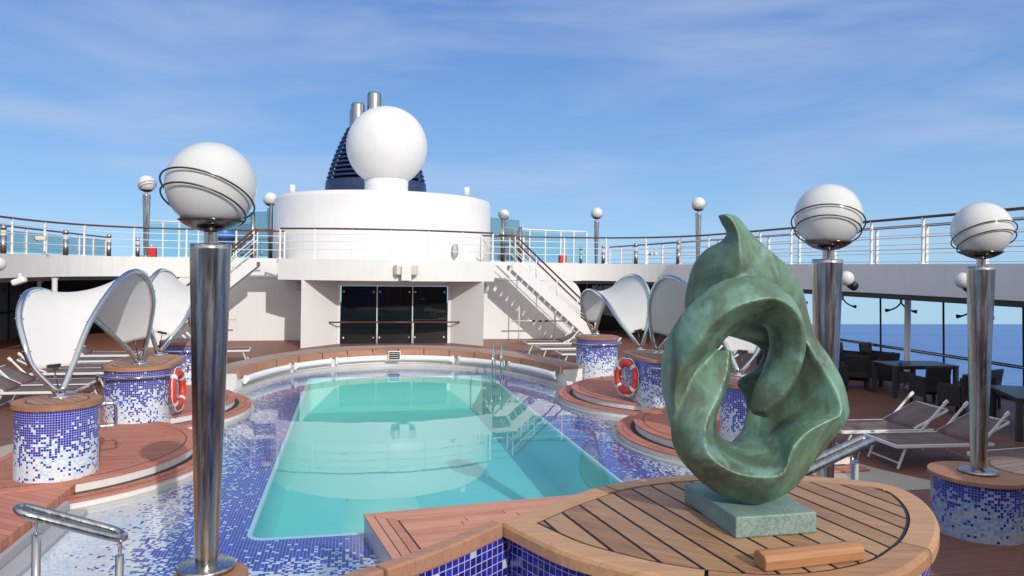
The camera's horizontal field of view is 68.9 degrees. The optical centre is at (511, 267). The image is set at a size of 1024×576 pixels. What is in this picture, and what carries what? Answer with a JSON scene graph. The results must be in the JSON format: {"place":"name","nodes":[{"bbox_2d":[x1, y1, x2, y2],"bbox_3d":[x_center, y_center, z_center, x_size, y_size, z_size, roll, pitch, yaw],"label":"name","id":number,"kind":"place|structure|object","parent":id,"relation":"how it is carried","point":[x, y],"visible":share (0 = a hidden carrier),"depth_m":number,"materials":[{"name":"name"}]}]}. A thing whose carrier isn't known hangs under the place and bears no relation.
{"place":"outdoors","nodes":[
{"label":"outdoors","id":0,"kind":"place"},
{"bbox_2d":[0,444,12,457],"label":"walkway","id":1,"kind":"structure","parent":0,"point":[6,450],"depth_m":11.38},
{"bbox_2d":[21,367,692,575],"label":"pool floor mosaic","id":2,"kind":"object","parent":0,"point":[159,530],"visible":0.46,"depth_m":9.20},
{"bbox_2d":[13,503,127,575],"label":"handrail","id":3,"kind":"object","parent":2,"relation":"on","point":[36,514],"visible":1,"depth_m":4.38,"materials":[{"name":"metal"}]},
{"bbox_2d":[99,385,254,428],"bbox_3d":[-6.645,2.792,14.848,2.880,0.317,5.120,1,0,-12],"label":"pool step","id":4,"kind":"object","parent":2,"relation":"on","point":[239,407],"visible":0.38,"depth_m":14.49,"materials":[{"name":"white paint"}]},
{"bbox_2d":[96,354,188,423],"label":"mosaic pillar","id":5,"kind":"structure","parent":4,"relation":"on","point":[137,394],"depth_m":12.67,"materials":[{"name":"blue tile"}]},
{"bbox_2d":[169,366,185,411],"bbox_3d":[-5.903,2.150,13.184,0.147,0.794,0.795,1,0,-7],"label":"lifebuoy","id":6,"kind":"object","parent":5,"relation":"attached to","point":[175,376],"visible":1,"depth_m":13.05,"materials":[{"name":"red plastic"}]},
{"bbox_2d":[226,345,583,393],"bbox_3d":[-3.068,2.728,20.503,9.080,0.542,6.230,1,0,-12],"label":"pool rim bench","id":7,"kind":"object","parent":2,"relation":"on","point":[568,372],"visible":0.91,"depth_m":20.91,"materials":[{"name":"white paint"}]},
{"bbox_2d":[241,363,292,383],"bbox_3d":[-6.184,2.667,18.844,0.270,0.200,2.357,1,0,10],"label":"bumper tube","id":8,"kind":"object","parent":7,"relation":"attached to","point":[245,379],"visible":1,"depth_m":18.77,"materials":[{"name":"white plastic"}]},
{"bbox_2d":[293,358,332,369],"bbox_3d":[-5.523,2.676,20.720,0.218,0.200,1.392,1,0,32],"label":"bumper tube","id":9,"kind":"object","parent":7,"relation":"attached to","point":[299,365],"visible":1,"depth_m":20.64,"materials":[{"name":"white plastic"}]},
{"bbox_2d":[335,355,387,363],"bbox_3d":[-4.400,2.691,21.858,1.626,0.200,0.264,1,0,-32],"label":"bumper tube","id":10,"kind":"object","parent":7,"relation":"attached to","point":[361,359],"visible":1,"depth_m":21.83,"materials":[{"name":"white plastic"}]},
{"bbox_2d":[388,351,400,359],"bbox_3d":[-3.487,2.623,22.143,0.360,0.270,0.039,1,0,-12],"label":"pool notice sign","id":11,"kind":"object","parent":7,"relation":"attached to","point":[394,355],"visible":1,"depth_m":22.13,"materials":[{"name":"white plastic"}]},
{"bbox_2d":[392,355,453,362],"bbox_3d":[-2.646,2.715,22.281,1.882,0.200,0.302,1,0,4],"label":"bumper tube","id":12,"kind":"object","parent":7,"relation":"attached to","point":[426,358],"visible":0.99,"depth_m":22.26,"materials":[{"name":"white plastic"}]},
{"bbox_2d":[457,356,504,367],"bbox_3d":[-0.886,2.738,21.636,1.716,0.200,0.243,1,0,35],"label":"bumper tube","id":13,"kind":"object","parent":7,"relation":"attached to","point":[474,360],"visible":0.8,"depth_m":21.69,"materials":[{"name":"white plastic"}]},
{"bbox_2d":[507,361,557,378],"bbox_3d":[0.544,2.758,20.072,0.262,0.200,2.291,1,0,-32],"label":"bumper tube","id":14,"kind":"object","parent":7,"relation":"attached to","point":[540,371],"visible":1,"depth_m":20.01,"materials":[{"name":"white plastic"}]},
{"bbox_2d":[341,520,510,575],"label":"mosaic parapet","id":15,"kind":"structure","parent":2,"relation":"on","point":[483,549],"depth_m":2.46,"materials":[{"name":"tile"}]},
{"bbox_2d":[253,377,615,537],"bbox_3d":[-1.776,3.486,14.509,4.800,0.880,11.900,1,0,-12],"label":"pool tank","id":16,"kind":"object","parent":2,"relation":"in","point":[355,450],"visible":0.68,"depth_m":15.12,"materials":[{"name":"liquid"}]},
{"bbox_2d":[247,375,622,539],"bbox_3d":[-1.769,3.020,14.509,4.900,0.052,12.000,1,0,-12],"label":"pool edge","id":17,"kind":"object","parent":16,"relation":"on","point":[606,471],"visible":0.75,"depth_m":12.54,"materials":[{"name":"tile"}]},
{"bbox_2d":[363,495,571,562],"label":"teak platform","id":18,"kind":"structure","parent":2,"relation":"on","point":[390,535],"depth_m":8.11,"materials":[{"name":"wood"}]},
{"bbox_2d":[491,344,503,413],"bbox_3d":[-0.390,2.960,20.039,0.232,1.770,1.093,1,0,6],"label":"pool ladder","id":19,"kind":"object","parent":2,"relation":"on","point":[501,361],"visible":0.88,"depth_m":19.93,"materials":[{"name":"silver metal"}]},
{"bbox_2d":[572,334,621,379],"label":"mosaic pillar","id":20,"kind":"structure","parent":2,"relation":"on","point":[596,356],"depth_m":19.18,"materials":[{"name":"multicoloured tile"}]},
{"bbox_2d":[580,274,649,349],"bbox_3d":[2.363,0.981,18.027,0.740,1.661,3.576,1,0,-15],"label":"shade sail","id":21,"kind":"object","parent":20,"relation":"on","point":[624,299],"visible":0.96,"depth_m":17.06,"materials":[{"name":"white fabric"}]},
{"bbox_2d":[556,376,640,419],"bbox_3d":[2.469,2.915,16.794,2.880,0.317,5.120,1,0,-12],"label":"pool step","id":22,"kind":"object","parent":2,"relation":"on","point":[602,397],"visible":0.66,"depth_m":16.00,"materials":[{"name":"white paint"}]},
{"bbox_2d":[623,349,665,410],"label":"mosaic pillar","id":23,"kind":"structure","parent":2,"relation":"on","point":[648,393],"depth_m":14.91,"materials":[{"name":"blue tile"}]},
{"bbox_2d":[613,358,638,396],"bbox_3d":[2.373,2.271,15.463,0.146,0.792,0.793,1,0,-32],"label":"lifebuoy","id":24,"kind":"object","parent":23,"relation":"attached to","point":[633,386],"visible":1,"depth_m":15.40,"materials":[{"name":"red plastic"}]},
{"bbox_2d":[647,275,760,376],"bbox_3d":[3.691,0.992,14.312,0.996,1.673,3.596,1,0,-17],"label":"shade sail","id":25,"kind":"object","parent":23,"relation":"on","point":[665,305],"visible":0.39,"depth_m":15.22,"materials":[{"name":"white fabric"}]},
{"bbox_2d":[502,475,939,575],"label":"display table","id":26,"kind":"object","parent":2,"relation":"on","point":[658,526],"visible":0.88,"depth_m":2.56,"materials":[{"name":"brown wood"}]},
{"bbox_2d":[661,214,849,537],"bbox_3d":[0.855,0.361,2.713,0.666,1.101,0.448,1,0,-12],"label":"abstract sculpture","id":27,"kind":"object","parent":26,"relation":"on","point":[743,283],"visible":1,"depth_m":2.59,"materials":[{"name":"green metal"}]},
{"bbox_2d":[754,541,864,571],"bbox_3d":[0.920,0.886,2.305,0.360,0.052,0.067,1,0,-16],"label":"wood block","id":28,"kind":"object","parent":26,"relation":"on","point":[775,559],"depth_m":2.28,"materials":[{"name":"orange wood"}]},
{"bbox_2d":[613,407,869,472],"bbox_3d":[3.283,2.927,12.980,2.880,0.315,5.120,1,0,-12],"label":"pool step","id":29,"kind":"object","parent":2,"relation":"on","point":[646,433],"visible":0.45,"depth_m":12.55,"materials":[{"name":"white paint"}]},
{"bbox_2d":[720,376,745,441],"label":"mosaic pillar","id":30,"kind":"structure","parent":29,"relation":"on","point":[732,412],"depth_m":11.70,"materials":[{"name":"blue tile"}]},
{"bbox_2d":[805,435,874,479],"bbox_3d":[1.872,2.085,4.640,1.321,1.920,0.121,1,0,-37],"label":"handrail","id":31,"kind":"object","parent":2,"relation":"on","point":[839,452],"visible":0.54,"depth_m":4.82,"materials":[{"name":"metal"}]},
{"bbox_2d":[325,92,425,191],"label":"ship funnel","id":32,"kind":"object","parent":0,"point":[345,176],"visible":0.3,"depth_m":52.00,"materials":[{"name":"blue paint"}]},
{"bbox_2d":[361,366,446,367],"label":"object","id":33,"kind":"structure","parent":0,"point":[409,366],"depth_m":22.15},
{"bbox_2d":[0,484,86,575],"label":"teak landing","id":34,"kind":"object","parent":33,"relation":"on","point":[16,532],"visible":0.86,"depth_m":7.96,"materials":[{"name":"brown wood"}]},
{"bbox_2d":[0,421,192,512],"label":"pool step","id":35,"kind":"object","parent":33,"relation":"on","point":[139,461],"visible":0.53,"depth_m":10.11,"materials":[{"name":"white paint"}]},
{"bbox_2d":[10,393,117,482],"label":"mosaic pillar","id":36,"kind":"structure","parent":35,"relation":"on","point":[55,440],"depth_m":9.24,"materials":[{"name":"blue tile"}]},
{"bbox_2d":[14,269,155,398],"bbox_3d":[-6.449,0.855,11.413,0.996,1.674,3.663,1,0,-7],"label":"shade sail","id":37,"kind":"object","parent":36,"relation":"on","point":[53,328],"visible":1,"depth_m":10.54,"materials":[{"name":"white fabric"}]},
{"bbox_2d":[173,562,248,575],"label":"lamp pedestal","id":38,"kind":"object","parent":33,"relation":"on","point":[240,569],"visible":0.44,"depth_m":5.31,"materials":[{"name":"wood"}]},
{"bbox_2d":[159,142,256,575],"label":"lamp post","id":39,"kind":"object","parent":38,"relation":"on","point":[210,189],"visible":1,"depth_m":5.24,"materials":[{"name":"metal"}]},
{"bbox_2d":[0,302,1023,575],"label":"deck","id":40,"kind":"structure","parent":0,"point":[954,556],"depth_m":15.31,"materials":[{"name":"brown wood"}]},
{"bbox_2d":[0,281,36,340],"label":"side screen","id":41,"kind":"object","parent":40,"relation":"on","point":[9,298],"visible":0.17,"depth_m":27.36,"materials":[{"name":"grey"}]},
{"bbox_2d":[0,370,89,404],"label":"sun lounger","id":42,"kind":"object","parent":40,"relation":"on","point":[7,382],"visible":0.77,"depth_m":14.72,"materials":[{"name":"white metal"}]},
{"bbox_2d":[0,357,100,398],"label":"sun lounger","id":43,"kind":"object","parent":40,"relation":"on","point":[20,375],"visible":0.66,"depth_m":15.62,"materials":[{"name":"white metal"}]},
{"bbox_2d":[17,352,102,385],"bbox_3d":[-10.217,2.324,17.211,1.861,0.846,0.854,1,0,-11],"label":"sun lounger","id":44,"kind":"object","parent":40,"relation":"on","point":[80,371],"visible":0.47,"depth_m":16.95,"materials":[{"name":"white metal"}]},
{"bbox_2d":[51,363,104,378],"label":"sun lounger","id":45,"kind":"object","parent":40,"relation":"on","point":[91,365],"visible":0.16,"depth_m":18.12,"materials":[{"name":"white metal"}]},
{"bbox_2d":[42,280,113,331],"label":"end wall","id":46,"kind":"structure","parent":40,"relation":"on","point":[72,285],"depth_m":30.49,"materials":[{"name":"black glass"}]},
{"bbox_2d":[77,356,125,362],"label":"sun lounger","id":47,"kind":"object","parent":40,"relation":"on","point":[92,359],"visible":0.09,"depth_m":19.34,"materials":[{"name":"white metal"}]},
{"bbox_2d":[78,346,140,363],"bbox_3d":[-11.283,2.310,20.525,1.861,0.846,0.854,1,0,-11],"label":"sun lounger","id":48,"kind":"object","parent":40,"relation":"on","point":[86,350],"visible":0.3,"depth_m":20.47,"materials":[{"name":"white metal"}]},
{"bbox_2d":[159,338,190,384],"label":"mosaic pillar","id":49,"kind":"structure","parent":40,"relation":"on","point":[179,346],"depth_m":16.67,"materials":[{"name":"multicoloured tile"}]},
{"bbox_2d":[150,268,190,355],"bbox_3d":[-7.003,0.854,16.027,0.741,1.661,3.576,1,0,-9],"label":"shade sail","id":50,"kind":"object","parent":49,"relation":"on","point":[172,309],"visible":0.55,"depth_m":14.80,"materials":[{"name":"white fabric"}]},
{"bbox_2d":[148,229,277,346],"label":"staircase","id":51,"kind":"structure","parent":40,"relation":"on","point":[243,271],"depth_m":26.19,"materials":[{"name":"white metal"}]},
{"bbox_2d":[182,332,250,358],"bbox_3d":[-8.664,2.345,21.917,1.861,0.846,0.854,1,0,-16],"label":"sun lounger","id":52,"kind":"object","parent":40,"relation":"on","point":[239,349],"visible":0.41,"depth_m":21.97,"materials":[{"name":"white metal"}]},
{"bbox_2d":[174,190,580,347],"bbox_3d":[-5.861,-0.054,30.207,11.986,5.850,13.084,1,0,43],"label":"deckhouse","id":53,"kind":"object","parent":40,"relation":"on","point":[391,308],"visible":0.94,"depth_m":28.11,"materials":[{"name":"white paint"}]},
{"bbox_2d":[341,286,376,343],"bbox_3d":[-5.661,1.764,27.614,1.290,2.140,0.065,1,0,-12],"label":"glass door","id":54,"kind":"structure","parent":53,"relation":"in","point":[358,303],"depth_m":27.61,"materials":[{"name":"black"}]},
{"bbox_2d":[346,106,426,190],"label":"satellite dome","id":55,"kind":"structure","parent":53,"relation":"on","point":[386,147],"depth_m":31.24,"materials":[{"name":"white paint"}]},
{"bbox_2d":[279,227,494,261],"bbox_3d":[-4.318,-0.800,26.490,7.714,1.083,1.100,1,0,-12],"label":"railing","id":56,"kind":"object","parent":53,"relation":"on","point":[391,242],"visible":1,"depth_m":26.09,"materials":[{"name":"white metal"}]},
{"bbox_2d":[377,286,411,342],"bbox_3d":[-4.380,1.781,27.888,1.290,2.140,0.065,1,0,-12],"label":"glass door","id":57,"kind":"structure","parent":53,"relation":"in","point":[394,302],"depth_m":27.89,"materials":[{"name":"black"}]},
{"bbox_2d":[394,265,417,280],"bbox_3d":[-3.669,0.201,25.881,0.847,0.540,0.331,1,0,-12],"label":"loudspeaker cluster","id":58,"kind":"object","parent":53,"relation":"attached to","point":[405,272],"visible":1,"depth_m":25.73,"materials":[{"name":"white plastic"}]},
{"bbox_2d":[413,286,446,342],"bbox_3d":[-3.099,1.798,28.161,1.290,2.140,0.065,1,0,-12],"label":"glass door","id":59,"kind":"structure","parent":53,"relation":"in","point":[429,303],"depth_m":28.17,"materials":[{"name":"black"}]},
{"bbox_2d":[511,303,563,340],"bbox_3d":[1.081,2.165,29.635,2.250,1.500,0.072,1,0,-12],"label":"safety barrier","id":60,"kind":"object","parent":40,"relation":"on","point":[519,320],"visible":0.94,"depth_m":29.55,"materials":[{"name":"white metal"}]},
{"bbox_2d":[494,234,598,333],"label":"staircase","id":61,"kind":"structure","parent":40,"relation":"on","point":[545,295],"depth_m":28.59,"materials":[{"name":"white metal"}]},
{"bbox_2d":[523,327,580,353],"bbox_3d":[1.351,2.481,25.429,1.861,0.846,0.854,1,0,-11],"label":"sun lounger","id":62,"kind":"object","parent":40,"relation":"on","point":[567,337],"visible":0.84,"depth_m":25.39,"materials":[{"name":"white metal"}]},
{"bbox_2d":[535,331,596,355],"bbox_3d":[1.734,2.486,23.879,1.861,0.846,0.854,1,0,-11],"label":"sun lounger","id":63,"kind":"object","parent":40,"relation":"on","point":[554,347],"visible":0.44,"depth_m":23.74,"materials":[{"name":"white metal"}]},
{"bbox_2d":[555,337,621,360],"bbox_3d":[2.291,2.493,22.464,1.861,0.846,0.854,1,0,-11],"label":"sun lounger","id":64,"kind":"object","parent":40,"relation":"on","point":[567,352],"visible":0.23,"depth_m":22.27,"materials":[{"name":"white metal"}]},
{"bbox_2d":[576,284,652,329],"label":"end wall","id":65,"kind":"structure","parent":40,"relation":"on","point":[608,321],"depth_m":35.12,"materials":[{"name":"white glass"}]},
{"bbox_2d":[590,285,621,329],"bbox_3d":[4.430,1.910,35.156,1.600,2.100,0.060,1,0,-12],"label":"doorway","id":66,"kind":"structure","parent":65,"relation":"in","point":[608,321],"depth_m":35.13,"materials":[{"name":"black glass"}]},
{"bbox_2d":[839,363,848,390],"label":"wicker armchair","id":67,"kind":"object","parent":40,"relation":"on","point":[844,371],"visible":0.29,"depth_m":18.14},
{"bbox_2d":[839,342,863,362],"bbox_3d":[9.611,2.601,21.335,0.630,0.858,0.620,1,0,43],"label":"wicker armchair","id":68,"kind":"object","parent":40,"relation":"on","point":[843,353],"visible":0.3,"depth_m":21.31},
{"bbox_2d":[841,355,869,390],"bbox_3d":[8.540,2.587,18.574,0.620,0.858,0.630,1,0,18],"label":"wicker armchair","id":69,"kind":"object","parent":40,"relation":"on","point":[859,367],"visible":0.67,"depth_m":18.30,"materials":[{"name":"wicker"}]},
{"bbox_2d":[859,342,885,360],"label":"wicker armchair","id":70,"kind":"object","parent":40,"relation":"on","point":[866,348],"visible":0.32,"depth_m":21.50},
{"bbox_2d":[869,353,899,386],"bbox_3d":[9.495,2.599,19.160,0.620,0.858,0.630,1,0,-17],"label":"wicker armchair","id":71,"kind":"object","parent":40,"relation":"on","point":[890,356],"visible":0.33,"depth_m":18.88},
{"bbox_2d":[836,391,948,450],"bbox_3d":[6.088,2.545,12.337,1.861,0.846,0.854,1,0,-8],"label":"sun lounger","id":72,"kind":"object","parent":40,"relation":"on","point":[915,415],"visible":0.71,"depth_m":12.29,"materials":[{"name":"fabric"}]},
{"bbox_2d":[878,352,915,389],"bbox_3d":[9.655,2.602,18.762,0.620,0.858,0.630,1,0,-24],"label":"wicker armchair","id":73,"kind":"object","parent":40,"relation":"on","point":[886,374],"visible":0.51,"depth_m":18.58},
{"bbox_2d":[901,300,910,388],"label":"column","id":74,"kind":"structure","parent":40,"relation":"on","point":[907,330],"depth_m":18.62,"materials":[{"name":"white metal"}]},
{"bbox_2d":[872,361,958,397],"bbox_3d":[9.532,2.651,17.688,1.600,0.755,0.900,1,0,-6],"label":"dining table","id":75,"kind":"object","parent":40,"relation":"on","point":[895,366],"visible":0.83,"depth_m":17.34,"materials":[{"name":"wicker"}]},
{"bbox_2d":[909,367,951,405],"bbox_3d":[9.264,2.596,16.532,0.620,0.858,0.630,1,0,-4],"label":"wicker armchair","id":76,"kind":"object","parent":40,"relation":"on","point":[921,386],"visible":0.74,"depth_m":16.27,"materials":[{"name":"wicker"}]},
{"bbox_2d":[840,298,1023,399],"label":"side screen","id":77,"kind":"object","parent":40,"relation":"on","point":[881,346],"visible":0.09,"depth_m":19.25,"materials":[{"name":"metal"}]},
{"bbox_2d":[863,401,1010,468],"bbox_3d":[6.461,2.550,11.404,1.861,0.846,0.854,1,0,-8],"label":"sun lounger","id":78,"kind":"object","parent":40,"relation":"on","point":[952,427],"visible":0.85,"depth_m":11.38,"materials":[{"name":"white metal"}]},
{"bbox_2d":[937,374,967,416],"bbox_3d":[9.288,2.597,15.435,0.620,0.858,0.630,1,0,-17],"label":"wicker armchair","id":79,"kind":"object","parent":40,"relation":"on","point":[951,393],"visible":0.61,"depth_m":15.32,"materials":[{"name":"wicker"}]},
{"bbox_2d":[927,456,1023,545],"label":"lamp pedestal","id":80,"kind":"object","parent":40,"relation":"on","point":[978,509],"visible":0.9,"depth_m":8.09,"materials":[{"name":"tile"}]},
{"bbox_2d":[950,202,1017,476],"bbox_3d":[5.286,0.789,8.415,0.672,3.045,0.654,1,0,-12],"label":"lamp post","id":81,"kind":"object","parent":80,"relation":"on","point":[981,232],"visible":1,"depth_m":8.33,"materials":[{"name":"metal"}]},
{"bbox_2d":[955,375,996,417],"bbox_3d":[9.439,2.599,15.192,0.620,0.858,0.630,1,0,18],"label":"wicker armchair","id":82,"kind":"object","parent":40,"relation":"on","point":[964,393],"visible":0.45,"depth_m":15.00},
{"bbox_2d":[960,369,1003,407],"bbox_3d":[10.173,2.608,16.165,0.620,0.858,0.630,1,0,-32],"label":"wicker armchair","id":83,"kind":"object","parent":40,"relation":"on","point":[997,374],"visible":0.27,"depth_m":16.00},
{"bbox_2d":[967,447,1023,457],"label":"sun lounger","id":84,"kind":"object","parent":40,"relation":"on","point":[1013,452],"visible":0.35,"depth_m":10.54,"materials":[{"name":"white metal"}]},
{"bbox_2d":[989,385,1023,441],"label":"dining table","id":85,"kind":"object","parent":40,"relation":"on","point":[1015,394],"visible":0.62,"depth_m":13.26,"materials":[{"name":"wicker"}]},
{"bbox_2d":[0,0,1023,323],"label":"sky","id":86,"kind":"structure","parent":0,"point":[550,113],"materials":[{"name":"blue"}]},
{"bbox_2d":[791,184,866,477],"bbox_3d":[3.020,0.718,7.185,0.654,3.045,0.652,1,0,-12],"label":"lamp post","id":87,"kind":"object","parent":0,"point":[828,219],"visible":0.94,"depth_m":7.08,"materials":[{"name":"metal"}]},
{"bbox_2d":[813,445,929,489],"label":"walkway","id":88,"kind":"structure","parent":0,"point":[897,480],"depth_m":10.47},
{"bbox_2d":[811,324,1022,385],"bbox_3d":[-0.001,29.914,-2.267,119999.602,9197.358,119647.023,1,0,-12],"label":"sea","id":89,"kind":"structure","parent":0,"point":[1007,344],"depth_m":1264.42,"materials":[{"name":"liquid"}]},
{"label":"upper deck","id":90,"kind":"structure","parent":0,"visible":0},
{"bbox_2d":[498,209,508,218],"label":"lamp post","id":91,"kind":"object","parent":90,"relation":"on","point":[503,214],"visible":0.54,"depth_m":41.77,"materials":[{"name":"glass"}]},
{"bbox_2d":[490,211,587,262],"bbox_3d":[0.990,-1.362,36.890,6.993,2.350,1.267,1,0,-44],"label":"glass windscreen","id":92,"kind":"object","parent":90,"relation":"on","point":[504,226],"visible":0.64,"depth_m":35.53,"materials":[{"name":"glass"}]},
{"bbox_2d":[590,207,602,263],"bbox_3d":[4.532,-1.681,40.023,0.654,3.045,0.652,1,0,-30],"label":"lamp post","id":93,"kind":"object","parent":90,"relation":"on","point":[596,213],"visible":0.98,"depth_m":39.89,"materials":[{"name":"metal"}]},
{"bbox_2d":[692,197,705,258],"bbox_3d":[8.406,-1.629,33.605,0.654,3.045,0.652,1,0,32],"label":"lamp post","id":94,"kind":"object","parent":90,"relation":"on","point":[698,204],"visible":0.96,"depth_m":33.48,"materials":[{"name":"metal"}]},
{"bbox_2d":[494,262,1023,307],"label":"bulwark","id":95,"kind":"object","parent":90,"relation":"attached to","point":[925,282],"visible":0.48,"depth_m":18.31,"materials":[{"name":"white paint"}]},
{"bbox_2d":[481,207,1023,263],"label":"railing","id":96,"kind":"object","parent":95,"relation":"on","point":[871,239],"visible":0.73,"depth_m":23.25,"materials":[{"name":"white metal"}]},
{"bbox_2d":[842,271,858,290],"bbox_3d":[7.321,0.298,16.214,0.454,0.429,0.318,1,0,-12],"label":"wall lamp","id":97,"kind":"object","parent":95,"relation":"attached to","point":[849,282],"visible":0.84,"depth_m":16.11,"materials":[{"name":"white glass"}]},
{"bbox_2d":[954,273,966,291],"bbox_3d":[8.529,0.308,14.015,0.441,0.413,0.298,1,0,-12],"label":"wall lamp","id":98,"kind":"object","parent":95,"relation":"attached to","point":[960,280],"visible":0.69,"depth_m":13.93,"materials":[{"name":"white glass"}]},
{"bbox_2d":[609,217,1023,263],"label":"windbreak","id":99,"kind":"object","parent":90,"relation":"on","point":[876,245],"visible":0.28,"depth_m":23.20,"materials":[{"name":"clear glass"}]},
{"label":"upper deck","id":100,"kind":"structure","parent":0,"visible":0},
{"bbox_2d":[0,225,6,253],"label":"bollard light","id":101,"kind":"object","parent":100,"relation":"on","point":[3,245],"visible":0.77,"depth_m":24.43,"materials":[{"name":"metal"}]},
{"bbox_2d":[0,224,106,255],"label":"windbreak","id":102,"kind":"object","parent":100,"relation":"on","point":[90,248],"visible":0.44,"depth_m":33.91,"materials":[{"name":"clear glass"}]},
{"bbox_2d":[63,230,68,254],"bbox_3d":[-16.733,-0.906,28.000,0.180,0.960,0.176,1,0,-12],"label":"bollard light","id":103,"kind":"object","parent":100,"relation":"on","point":[65,242],"visible":0.81,"depth_m":27.92,"materials":[{"name":"metal"}]},
{"bbox_2d":[106,234,110,255],"bbox_3d":[-17.004,-0.910,31.500,0.180,0.960,0.176,1,0,-12],"label":"bollard light","id":104,"kind":"object","parent":100,"relation":"on","point":[108,251],"visible":0.77,"depth_m":31.43,"materials":[{"name":"metal"}]},
{"bbox_2d":[0,253,277,282],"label":"bulwark","id":105,"kind":"object","parent":100,"relation":"attached to","point":[33,267],"visible":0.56,"depth_m":26.17,"materials":[{"name":"white paint"}]},
{"bbox_2d":[11,273,26,285],"bbox_3d":[-13.529,0.333,20.500,0.362,0.344,0.220,1,0,-12],"label":"wall floodlight","id":106,"kind":"object","parent":105,"relation":"attached to","point":[20,279],"depth_m":20.42,"materials":[{"name":"white metal"}]},
{"bbox_2d":[0,215,285,257],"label":"railing","id":107,"kind":"object","parent":105,"relation":"on","point":[12,224],"visible":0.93,"depth_m":26.69,"materials":[{"name":"white metal"}]},
{"bbox_2d":[138,175,156,255],"bbox_3d":[-13.697,-1.928,27.983,0.652,3.045,0.654,1,0,1],"label":"lamp post","id":108,"kind":"object","parent":100,"relation":"on","point":[146,184],"visible":1,"depth_m":27.90,"materials":[{"name":"metal"}]},
{"bbox_2d":[150,205,272,257],"bbox_3d":[-13.394,-1.556,33.818,6.993,2.350,1.267,1,0,20],"label":"glass windscreen","id":109,"kind":"object","parent":100,"relation":"on","point":[260,220],"visible":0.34,"depth_m":32.66,"materials":[{"name":"glass"}]},
{"bbox_2d":[218,228,235,243],"bbox_3d":[-11.938,-1.031,31.000,0.940,1.340,0.940,1,0,-12],"label":"blue canister","id":110,"kind":"object","parent":100,"relation":"on","point":[226,236],"visible":0.54,"depth_m":30.68,"materials":[{"name":"plastic"}]},
{"bbox_2d":[263,192,276,257],"bbox_3d":[-11.018,-1.891,34.023,0.652,3.045,0.654,1,0,42],"label":"lamp post","id":111,"kind":"object","parent":100,"relation":"on","point":[269,198],"visible":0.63,"depth_m":33.78,"materials":[{"name":"glass"}]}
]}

